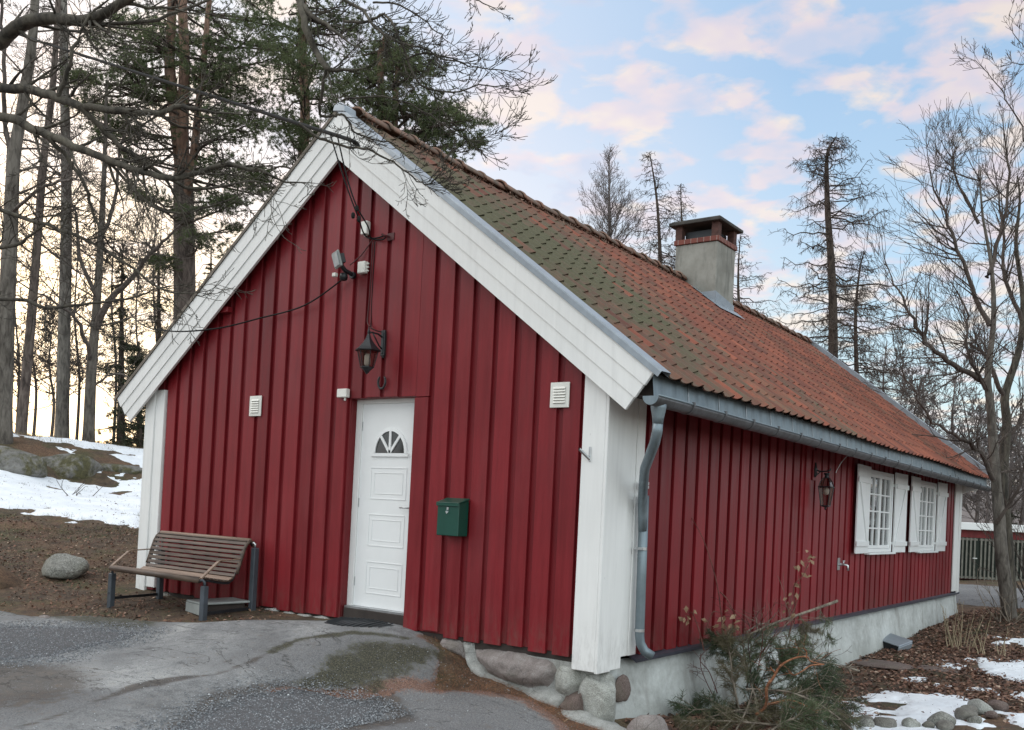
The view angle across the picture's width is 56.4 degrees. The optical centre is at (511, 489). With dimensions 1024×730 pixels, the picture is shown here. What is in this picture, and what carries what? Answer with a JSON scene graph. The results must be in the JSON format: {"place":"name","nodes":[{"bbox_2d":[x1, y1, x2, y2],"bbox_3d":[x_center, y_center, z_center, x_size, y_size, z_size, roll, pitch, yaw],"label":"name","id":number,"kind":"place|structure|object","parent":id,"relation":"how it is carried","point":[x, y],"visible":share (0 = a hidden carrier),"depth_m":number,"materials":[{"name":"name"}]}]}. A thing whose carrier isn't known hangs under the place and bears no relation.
{"place":"outdoors","nodes":[
{"label":"outdoors","id":0,"kind":"place"},
{"bbox_2d":[1,430,143,450],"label":"hill grass","id":1,"kind":"structure","parent":0,"point":[28,434],"depth_m":23.28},
{"bbox_2d":[0,611,569,729],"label":"pavement","id":2,"kind":"structure","parent":0,"point":[34,695],"depth_m":7.65,"materials":[{"name":"asphalt"}]},
{"bbox_2d":[0,619,417,729],"bbox_3d":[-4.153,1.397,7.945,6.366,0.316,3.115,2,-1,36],"label":"gravel","id":3,"kind":"structure","parent":2,"relation":"on","point":[123,629],"depth_m":7.40,"materials":[{"name":"gravel"}]},
{"bbox_2d":[3,625,572,729],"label":"grit","id":4,"kind":"object","parent":2,"relation":"on","point":[289,690],"visible":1,"depth_m":7.57,"materials":[{"name":"gravel"}]},
{"bbox_2d":[324,616,393,626],"bbox_3d":[-1.512,1.259,8.959,0.800,0.079,0.441,2,-1,36],"label":"doormat","id":5,"kind":"object","parent":2,"relation":"on","point":[352,622],"visible":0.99,"depth_m":8.94,"materials":[{"name":"black rubber"}]},
{"bbox_2d":[336,637,602,729],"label":"fallen needles","id":6,"kind":"object","parent":2,"relation":"on","point":[497,691],"visible":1,"depth_m":7.93,"materials":[{"name":"orange plant"}]},
{"bbox_2d":[0,433,1023,729],"bbox_3d":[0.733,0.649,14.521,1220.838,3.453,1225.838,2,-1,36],"label":"ground","id":7,"kind":"structure","parent":0,"point":[448,665],"depth_m":12.12,"materials":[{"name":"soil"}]},
{"bbox_2d":[0,564,21,588],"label":"earth mound","id":8,"kind":"object","parent":7,"relation":"on","point":[8,578],"visible":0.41,"depth_m":11.52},
{"bbox_2d":[0,445,47,477],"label":"ledge rock","id":9,"kind":"object","parent":7,"relation":"on","point":[16,461],"visible":0.75,"depth_m":20.30,"materials":[{"name":"stone"}]},
{"bbox_2d":[1,0,100,437],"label":"tall tree","id":10,"kind":"object","parent":7,"relation":"on","point":[61,428],"visible":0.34,"depth_m":26.87,"materials":[{"name":"brown plant"}]},
{"bbox_2d":[14,281,92,434],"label":"bare sapling","id":11,"kind":"object","parent":7,"relation":"on","point":[36,396],"visible":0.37,"depth_m":29.95,"materials":[{"name":"plant"}]},
{"bbox_2d":[0,212,112,425],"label":"bare sapling","id":12,"kind":"object","parent":7,"relation":"on","point":[18,385],"visible":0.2,"depth_m":33.00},
{"bbox_2d":[41,553,89,578],"bbox_3d":[-5.650,0.980,12.042,0.568,0.339,0.475,2,-1,36],"label":"boulder","id":13,"kind":"object","parent":7,"relation":"on","point":[62,566],"visible":0.97,"depth_m":11.91,"materials":[{"name":"stone"}]},
{"bbox_2d":[1,480,138,535],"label":"hill grass","id":14,"kind":"structure","parent":7,"relation":"on","point":[78,519],"depth_m":15.47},
{"bbox_2d":[0,0,140,434],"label":"tall tree","id":15,"kind":"object","parent":7,"relation":"on","point":[21,426],"visible":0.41,"depth_m":23.93,"materials":[{"name":"plant"}]},
{"bbox_2d":[0,433,142,527],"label":"snow","id":16,"kind":"structure","parent":7,"relation":"on","point":[59,502],"depth_m":18.59,"materials":[{"name":"snow"}]},
{"bbox_2d":[42,453,102,478],"bbox_3d":[-10.387,-0.413,21.888,1.754,0.849,1.059,3,-1,-1],"label":"ledge rock","id":17,"kind":"object","parent":7,"relation":"on","point":[73,466],"visible":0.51,"depth_m":21.61,"materials":[{"name":"stone"}]},
{"bbox_2d":[0,0,147,444],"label":"tall tree","id":18,"kind":"object","parent":7,"relation":"on","point":[8,264],"visible":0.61,"depth_m":21.89,"materials":[{"name":"brown plant"}]},
{"bbox_2d":[13,310,141,436],"bbox_3d":[-14.445,-3.401,28.891,4.930,4.452,4.809,2,-1,36],"label":"bare sapling","id":19,"kind":"object","parent":7,"relation":"on","point":[50,377],"visible":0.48,"depth_m":28.96,"materials":[{"name":"plant"}]},
{"bbox_2d":[15,219,162,439],"bbox_3d":[-13.556,-5.056,30.506,4.456,8.002,4.463,2,-1,36],"label":"bare sapling","id":20,"kind":"object","parent":7,"relation":"on","point":[74,330],"visible":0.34,"depth_m":30.72,"materials":[{"name":"plant"}]},
{"bbox_2d":[21,214,173,376],"bbox_3d":[-13.550,-5.043,32.480,4.064,8.213,5.159,3,-1,14],"label":"bare sapling","id":21,"kind":"object","parent":7,"relation":"on","point":[102,334],"visible":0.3,"depth_m":32.97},
{"bbox_2d":[36,200,172,436],"bbox_3d":[-13.221,-5.453,32.027,5.386,8.967,3.447,2,-1,22],"label":"bare sapling","id":22,"kind":"object","parent":7,"relation":"on","point":[111,312],"visible":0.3,"depth_m":31.97,"materials":[{"name":"plant"}]},
{"bbox_2d":[2,32,210,441],"bbox_3d":[-10.044,-6.340,23.574,6.346,10.902,5.564,2,-1,36],"label":"forked tree","id":23,"kind":"object","parent":7,"relation":"on","point":[99,312],"visible":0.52,"depth_m":24.73,"materials":[{"name":"brown plant"}]},
{"bbox_2d":[95,251,146,443],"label":"young spruce","id":24,"kind":"object","parent":7,"relation":"on","point":[122,419],"visible":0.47,"depth_m":27.93,"materials":[{"name":"green plant"}]},
{"bbox_2d":[100,463,141,473],"bbox_3d":[-9.293,-0.245,22.671,2.079,0.701,0.893,3,-1,-26],"label":"ledge rock","id":25,"kind":"object","parent":7,"relation":"on","point":[127,469],"visible":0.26,"depth_m":22.35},
{"bbox_2d":[104,341,146,447],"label":"young spruce","id":26,"kind":"object","parent":7,"relation":"on","point":[139,428],"visible":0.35,"depth_m":25.82,"materials":[{"name":"green plant"}]},
{"bbox_2d":[0,514,283,622],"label":"leaf litter","id":27,"kind":"object","parent":7,"relation":"on","point":[86,587],"visible":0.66,"depth_m":11.88,"materials":[{"name":"plant"}]},
{"bbox_2d":[100,205,196,421],"bbox_3d":[-12.171,-5.796,34.623,4.042,10.039,5.472,2,-1,36],"label":"bare sapling","id":28,"kind":"object","parent":7,"relation":"on","point":[155,241],"visible":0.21,"depth_m":33.91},
{"bbox_2d":[130,240,172,434],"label":"young spruce","id":29,"kind":"object","parent":7,"relation":"on","point":[158,317],"visible":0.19,"depth_m":29.94,"materials":[{"name":"green plant"}]},
{"bbox_2d":[40,0,323,317],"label":"pine","id":30,"kind":"object","parent":7,"relation":"on","point":[169,92],"visible":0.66,"depth_m":26.20,"materials":[{"name":"green plant"}]},
{"bbox_2d":[107,531,258,620],"bbox_3d":[-3.563,0.924,10.248,1.714,0.886,0.695,2,-1,36],"label":"park bench","id":31,"kind":"object","parent":7,"relation":"on","point":[161,571],"visible":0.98,"depth_m":10.22,"materials":[{"name":"brown wood"}]},
{"bbox_2d":[185,597,249,615],"bbox_3d":[-3.087,1.229,10.024,0.524,0.156,0.468,4,-1,-37],"label":"concrete block","id":32,"kind":"object","parent":7,"relation":"on","point":[215,604],"visible":0.68,"depth_m":9.90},
{"bbox_2d":[0,0,556,365],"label":"old oak","id":33,"kind":"object","parent":7,"relation":"on","point":[14,29],"visible":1,"depth_m":7.23,"materials":[{"name":"plant"}]},
{"bbox_2d":[206,0,382,259],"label":"pine tree","id":34,"kind":"object","parent":7,"relation":"on","point":[303,78],"visible":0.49,"depth_m":28.95,"materials":[{"name":"green plant"}]},
{"bbox_2d":[301,16,499,161],"bbox_3d":[-3.141,-6.274,24.782,5.028,12.492,4.691,3,-1,-7],"label":"pine tree","id":35,"kind":"object","parent":7,"relation":"on","point":[382,111],"visible":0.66,"depth_m":24.22,"materials":[{"name":"green plant"}]},
{"bbox_2d":[113,102,990,729],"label":"cottage","id":36,"kind":"structure","parent":7,"relation":"on","point":[533,346],"depth_m":9.48,"materials":[{"name":"red paint"}]},
{"bbox_2d":[0,27,359,146],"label":"overhead cable","id":37,"kind":"object","parent":36,"relation":"attached to","point":[340,136],"visible":0.69,"depth_m":10.95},
{"bbox_2d":[124,280,340,331],"bbox_3d":[-6.357,-3.197,16.387,1.477,3.046,16.620,3,-1,-30],"label":"cable","id":38,"kind":"object","parent":36,"relation":"attached to","point":[241,322],"visible":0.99,"depth_m":10.03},
{"bbox_2d":[332,250,355,280],"bbox_3d":[-1.659,-2.185,9.393,0.194,0.259,0.309,2,-1,36],"label":"floodlight","id":39,"kind":"object","parent":36,"relation":"attached to","point":[338,258],"visible":1,"depth_m":9.38,"materials":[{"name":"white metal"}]},
{"bbox_2d":[329,132,385,239],"bbox_3d":[-1.480,-2.909,9.170,0.539,0.960,0.272,4,-2,-42],"label":"service wire","id":40,"kind":"object","parent":36,"relation":"attached to","point":[349,192],"visible":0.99,"depth_m":9.06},
{"bbox_2d":[337,138,383,238],"bbox_3d":[-1.446,-2.913,9.172,0.497,0.914,0.185,4,-2,-38],"label":"service wire","id":41,"kind":"object","parent":36,"relation":"attached to","point":[352,193],"visible":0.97,"depth_m":9.07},
{"bbox_2d":[355,327,385,373],"bbox_3d":[-1.336,-1.312,9.079,0.222,0.455,0.353,2,-1,36],"label":"wall lantern","id":42,"kind":"object","parent":36,"relation":"attached to","point":[367,346],"depth_m":9.02,"materials":[{"name":"black metal"}]},
{"bbox_2d":[352,403,413,611],"bbox_3d":[-1.242,0.161,9.292,0.769,2.000,0.104,2,-1,36],"label":"door","id":43,"kind":"structure","parent":36,"relation":"in","point":[387,429],"depth_m":9.30,"materials":[{"name":"white wood"}]},
{"bbox_2d":[436,498,469,536],"bbox_3d":[-0.536,0.246,8.516,0.266,0.338,0.160,2,-1,36],"label":"mailbox","id":44,"kind":"object","parent":36,"relation":"attached to","point":[452,517],"visible":1,"depth_m":8.46,"materials":[{"name":"green metal"}]},
{"bbox_2d":[811,450,834,509],"bbox_3d":[3.777,-0.111,11.614,0.256,0.725,0.158,2,-1,36],"label":"wall lantern","id":45,"kind":"object","parent":36,"relation":"attached to","point":[826,490],"depth_m":11.60,"materials":[{"name":"black metal"}]},
{"bbox_2d":[864,470,895,554],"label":"window","id":46,"kind":"structure","parent":36,"relation":"in","point":[882,486],"depth_m":14.30,"materials":[{"name":"white wood"}]},
{"bbox_2d":[915,480,937,552],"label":"window","id":47,"kind":"structure","parent":36,"relation":"in","point":[929,490],"depth_m":16.57,"materials":[{"name":"white wood"}]},
{"bbox_2d":[576,144,651,244],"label":"bare birch","id":48,"kind":"object","parent":7,"relation":"on","point":[610,231],"visible":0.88,"depth_m":45.76,"materials":[{"name":"plant"}]},
{"bbox_2d":[626,715,667,729],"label":"boulder","id":49,"kind":"object","parent":7,"relation":"on","point":[649,722],"visible":1,"depth_m":7.31,"materials":[{"name":"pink stone"}]},
{"bbox_2d":[622,152,696,268],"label":"larch","id":50,"kind":"object","parent":7,"relation":"on","point":[658,243],"visible":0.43,"depth_m":37.94,"materials":[{"name":"brown plant"}]},
{"bbox_2d":[657,183,693,268],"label":"larch","id":51,"kind":"object","parent":7,"relation":"on","point":[680,198],"visible":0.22,"depth_m":39.97,"materials":[{"name":"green plant"}]},
{"bbox_2d":[678,606,715,650],"bbox_3d":[1.709,1.279,8.790,0.359,0.412,0.151,2,-1,18],"label":"rose cane","id":52,"kind":"object","parent":7,"relation":"on","point":[686,608],"visible":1,"depth_m":8.80,"materials":[{"name":"brown plant"}]},
{"bbox_2d":[692,688,730,719],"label":"pine bough","id":53,"kind":"object","parent":7,"relation":"on","point":[697,703],"visible":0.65,"depth_m":8.97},
{"bbox_2d":[691,518,746,633],"bbox_3d":[1.872,0.793,8.911,0.666,1.362,0.217,3,-1,-4],"label":"rose cane","id":54,"kind":"object","parent":7,"relation":"on","point":[720,619],"visible":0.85,"depth_m":8.94,"materials":[{"name":"brown plant"}]},
{"bbox_2d":[666,687,777,728],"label":"pine bough","id":55,"kind":"object","parent":7,"relation":"on","point":[688,709],"visible":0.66,"depth_m":8.48,"materials":[{"name":"plant"}]},
{"bbox_2d":[709,622,754,708],"bbox_3d":[1.979,1.644,8.703,0.406,0.910,0.520,4,-1,-31],"label":"pine bough","id":56,"kind":"object","parent":55,"relation":"on","point":[726,641],"visible":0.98,"depth_m":8.69,"materials":[{"name":"plant"}]},
{"bbox_2d":[704,628,763,700],"bbox_3d":[2.078,1.650,8.913,0.616,0.733,0.391,3,-1,4],"label":"pine bough","id":57,"kind":"object","parent":56,"relation":"on","point":[751,679],"visible":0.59,"depth_m":8.89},
{"bbox_2d":[697,624,742,663],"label":"pine bough","id":58,"kind":"object","parent":57,"relation":"on","point":[708,641],"visible":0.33,"depth_m":8.99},
{"bbox_2d":[711,597,781,687],"bbox_3d":[2.165,1.442,8.850,0.632,0.817,0.395,3,-1,6],"label":"cut branch","id":59,"kind":"object","parent":57,"relation":"on","point":[750,637],"visible":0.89,"depth_m":8.89,"materials":[{"name":"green plant"}]},
{"bbox_2d":[695,599,804,670],"bbox_3d":[2.289,1.399,9.029,1.210,0.755,0.695,3,-1,-12],"label":"cut branch","id":60,"kind":"object","parent":57,"relation":"on","point":[762,649],"visible":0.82,"depth_m":9.00,"materials":[{"name":"plant"}]},
{"bbox_2d":[735,619,779,665],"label":"pine bough","id":61,"kind":"object","parent":60,"relation":"on","point":[757,643],"visible":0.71,"depth_m":9.09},
{"bbox_2d":[729,574,831,661],"bbox_3d":[2.691,1.237,9.339,0.910,0.881,0.750,3,-1,-12],"label":"cut branch","id":62,"kind":"object","parent":60,"relation":"on","point":[790,620],"visible":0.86,"depth_m":9.28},
{"bbox_2d":[743,600,838,641],"bbox_3d":[2.831,1.355,9.717,0.497,0.439,1.542,2,-1,36],"label":"long stick","id":63,"kind":"object","parent":62,"relation":"on","point":[811,610],"visible":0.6,"depth_m":9.54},
{"bbox_2d":[783,550,815,636],"bbox_3d":[2.804,1.027,9.396,0.310,0.869,0.150,3,-1,-6],"label":"rose cane","id":64,"kind":"object","parent":62,"relation":"on","point":[798,567],"visible":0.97,"depth_m":9.40,"materials":[{"name":"brown plant"}]},
{"bbox_2d":[670,696,810,729],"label":"pine bough","id":65,"kind":"object","parent":7,"relation":"on","point":[731,721],"visible":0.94,"depth_m":8.01,"materials":[{"name":"plant"}]},
{"bbox_2d":[624,685,890,729],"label":"leaf litter","id":66,"kind":"object","parent":7,"relation":"on","point":[669,722],"visible":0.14,"depth_m":8.67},
{"bbox_2d":[733,234,787,320],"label":"larch","id":67,"kind":"object","parent":7,"relation":"on","point":[738,298],"visible":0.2,"depth_m":35.97,"materials":[{"name":"brown plant"}]},
{"bbox_2d":[737,647,799,700],"bbox_3d":[2.541,1.833,9.413,0.656,0.695,0.491,3,-1,7],"label":"pine bough","id":68,"kind":"object","parent":7,"relation":"on","point":[766,675],"visible":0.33,"depth_m":9.37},
{"bbox_2d":[763,614,824,684],"bbox_3d":[2.837,1.642,9.669,0.697,0.782,0.442,3,-1,9],"label":"pine bough","id":69,"kind":"object","parent":68,"relation":"on","point":[807,625],"visible":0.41,"depth_m":9.69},
{"bbox_2d":[789,651,846,689],"bbox_3d":[3.109,1.810,9.596,0.562,0.451,0.397,3,-1,-27],"label":"pine bough","id":70,"kind":"object","parent":69,"relation":"on","point":[819,666],"visible":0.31,"depth_m":9.58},
{"bbox_2d":[709,664,854,729],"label":"cut branch","id":71,"kind":"object","parent":7,"relation":"on","point":[744,713],"visible":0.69,"depth_m":8.21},
{"bbox_2d":[747,677,843,725],"bbox_3d":[2.697,2.015,9.050,0.934,0.520,0.525,3,-1,12],"label":"pine bough","id":72,"kind":"object","parent":7,"relation":"on","point":[826,693],"visible":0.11,"depth_m":8.99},
{"bbox_2d":[747,683,846,729],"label":"pine bough","id":73,"kind":"object","parent":7,"relation":"on","point":[771,708],"visible":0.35,"depth_m":8.27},
{"bbox_2d":[753,636,839,719],"bbox_3d":[2.402,1.617,8.114,0.667,0.779,0.376,3,-1,-6],"label":"orange branch","id":74,"kind":"object","parent":73,"relation":"on","point":[769,682],"visible":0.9,"depth_m":8.10,"materials":[{"name":"brown wood"}]},
{"bbox_2d":[771,690,862,729],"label":"pine bough","id":75,"kind":"object","parent":7,"relation":"on","point":[806,715],"visible":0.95,"depth_m":7.90,"materials":[{"name":"plant"}]},
{"bbox_2d":[777,677,869,729],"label":"pine bough","id":76,"kind":"object","parent":7,"relation":"on","point":[856,708],"visible":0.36,"depth_m":8.84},
{"bbox_2d":[781,656,848,702],"bbox_3d":[2.902,1.852,9.107,0.569,0.632,0.623,3,-1,-22],"label":"pine bough","id":77,"kind":"object","parent":76,"relation":"on","point":[824,682],"visible":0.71,"depth_m":9.06,"materials":[{"name":"plant"}]},
{"bbox_2d":[754,629,825,700],"bbox_3d":[2.644,1.723,9.228,0.669,0.823,0.525,3,-1,-7],"label":"pine bough","id":78,"kind":"object","parent":77,"relation":"on","point":[786,651],"visible":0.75,"depth_m":9.17,"materials":[{"name":"plant"}]},
{"bbox_2d":[816,608,836,650],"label":"pine bough","id":79,"kind":"object","parent":77,"relation":"on","point":[828,623],"visible":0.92,"depth_m":9.88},
{"bbox_2d":[775,602,889,729],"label":"cut branch","id":80,"kind":"object","parent":7,"relation":"on","point":[833,675],"visible":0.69,"depth_m":9.07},
{"bbox_2d":[819,689,861,729],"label":"pine bough","id":81,"kind":"object","parent":7,"relation":"on","point":[842,715],"visible":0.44,"depth_m":8.48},
{"bbox_2d":[769,132,931,399],"bbox_3d":[11.597,-5.128,34.269,5.921,14.830,5.322,3,-1,-1],"label":"larch","id":82,"kind":"object","parent":7,"relation":"on","point":[831,303],"visible":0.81,"depth_m":33.85,"materials":[{"name":"brown plant"}]},
{"bbox_2d":[703,608,1023,729],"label":"leaf litter","id":83,"kind":"object","parent":7,"relation":"on","point":[924,643],"visible":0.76,"depth_m":13.05,"materials":[{"name":"plant"}]},
{"bbox_2d":[746,668,852,729],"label":"cut branch","id":84,"kind":"object","parent":83,"relation":"on","point":[836,716],"visible":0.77,"depth_m":8.14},
{"bbox_2d":[810,251,921,393],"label":"larch","id":85,"kind":"object","parent":7,"relation":"on","point":[854,355],"visible":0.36,"depth_m":34.94,"materials":[{"name":"brown plant"}]},
{"bbox_2d":[850,658,913,669],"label":"paving slab","id":86,"kind":"structure","parent":7,"relation":"on","point":[883,664],"depth_m":12.79,"materials":[{"name":"grey stone"}]},
{"bbox_2d":[761,636,1023,729],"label":"snow","id":87,"kind":"structure","parent":7,"relation":"on","point":[915,706],"depth_m":10.45,"materials":[{"name":"snow"}]},
{"bbox_2d":[873,717,896,727],"bbox_3d":[3.516,2.217,9.018,0.213,0.125,0.183,2,-1,36],"label":"cobble","id":88,"kind":"object","parent":87,"relation":"on","point":[885,722],"visible":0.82,"depth_m":8.95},
{"bbox_2d":[927,711,955,725],"bbox_3d":[4.142,2.223,9.206,0.248,0.171,0.288,2,-1,36],"label":"cobble","id":89,"kind":"object","parent":87,"relation":"on","point":[934,718],"visible":0.57,"depth_m":9.12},
{"bbox_2d":[936,720,953,729],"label":"cobble","id":90,"kind":"object","parent":87,"relation":"on","point":[944,725],"visible":1,"depth_m":8.89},
{"bbox_2d":[954,707,977,720],"bbox_3d":[4.527,2.253,9.515,0.227,0.141,0.250,2,-1,36],"label":"cobble","id":91,"kind":"object","parent":87,"relation":"on","point":[962,713],"visible":0.78,"depth_m":9.45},
{"bbox_2d":[967,699,992,714],"bbox_3d":[4.859,2.263,9.923,0.188,0.165,0.238,3,-1,-4],"label":"cobble","id":92,"kind":"object","parent":87,"relation":"on","point":[981,706],"visible":0.64,"depth_m":9.83,"materials":[{"name":"stone"}]},
{"bbox_2d":[987,700,1008,711],"bbox_3d":[5.105,2.284,10.040,0.211,0.141,0.186,2,-1,36],"label":"cobble","id":93,"kind":"object","parent":87,"relation":"on","point":[999,705],"visible":0.81,"depth_m":9.98,"materials":[{"name":"brown stone"}]},
{"bbox_2d":[848,316,944,415],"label":"distant tree","id":94,"kind":"object","parent":7,"relation":"on","point":[875,363],"visible":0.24,"depth_m":43.46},
{"bbox_2d":[883,633,912,651],"bbox_3d":[5.710,2.316,14.312,0.499,0.277,0.398,4,-2,-44],"label":"plinth hatch","id":95,"kind":"object","parent":7,"relation":"on","point":[894,642],"visible":0.63,"depth_m":14.19,"materials":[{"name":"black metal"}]},
{"bbox_2d":[809,40,1023,618],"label":"bare maple","id":96,"kind":"object","parent":7,"relation":"on","point":[992,464],"visible":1,"depth_m":16.59,"materials":[{"name":"brown plant"}]},
{"bbox_2d":[888,368,961,424],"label":"distant tree","id":97,"kind":"object","parent":7,"relation":"on","point":[910,407],"visible":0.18,"depth_m":41.08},
{"bbox_2d":[874,0,1023,608],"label":"bare maple","id":98,"kind":"object","parent":7,"relation":"on","point":[1004,392],"visible":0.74,"depth_m":18.42,"materials":[{"name":"plant"}]},
{"bbox_2d":[912,381,997,452],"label":"distant tree","id":99,"kind":"object","parent":7,"relation":"on","point":[934,417],"visible":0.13,"depth_m":39.25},
{"bbox_2d":[899,326,1023,500],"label":"distant tree","id":100,"kind":"object","parent":7,"relation":"on","point":[955,384],"visible":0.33,"depth_m":37.93,"materials":[{"name":"plant"}]},
{"bbox_2d":[941,600,991,648],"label":"dead stalks","id":101,"kind":"object","parent":7,"relation":"on","point":[952,641],"visible":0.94,"depth_m":14.60,"materials":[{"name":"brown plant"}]},
{"bbox_2d":[938,410,1023,522],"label":"distant tree","id":102,"kind":"object","parent":7,"relation":"on","point":[976,502],"visible":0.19,"depth_m":35.94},
{"bbox_2d":[942,388,1023,508],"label":"distant tree","id":103,"kind":"object","parent":7,"relation":"on","point":[979,410],"visible":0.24,"depth_m":35.57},
{"bbox_2d":[947,401,1023,523],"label":"distant tree","id":104,"kind":"object","parent":7,"relation":"on","point":[1011,462],"visible":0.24,"depth_m":32.75,"materials":[{"name":"plant"}]},
{"bbox_2d":[947,437,1023,601],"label":"bare shrub","id":105,"kind":"object","parent":7,"relation":"on","point":[1016,571],"visible":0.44,"depth_m":19.55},
{"bbox_2d":[969,626,1007,655],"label":"dead stalks","id":106,"kind":"object","parent":7,"relation":"on","point":[1004,650],"visible":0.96,"depth_m":14.01,"materials":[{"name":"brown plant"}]},
{"bbox_2d":[959,522,1023,580],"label":"shed","id":107,"kind":"structure","parent":7,"relation":"on","point":[976,546],"depth_m":27.37,"materials":[{"name":"red wood"}]},
{"bbox_2d":[973,566,1023,623],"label":"bare shrub","id":108,"kind":"object","parent":7,"relation":"on","point":[1010,616],"visible":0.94,"depth_m":16.35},
{"bbox_2d":[984,400,1023,524],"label":"distant tree","id":109,"kind":"object","parent":7,"relation":"on","point":[1021,513],"visible":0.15,"depth_m":36.93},
{"bbox_2d":[0,0,1023,486],"label":"sky","id":110,"kind":"structure","parent":0,"point":[725,95],"materials":[{"name":"blue"}]},
{"bbox_2d":[956,584,1023,607],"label":"driveway","id":111,"kind":"structure","parent":0,"point":[968,594],"depth_m":20.57,"materials":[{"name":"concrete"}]},
{"bbox_2d":[961,491,1021,524],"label":"hill","id":112,"kind":"structure","parent":0,"point":[966,518],"depth_m":347.39,"materials":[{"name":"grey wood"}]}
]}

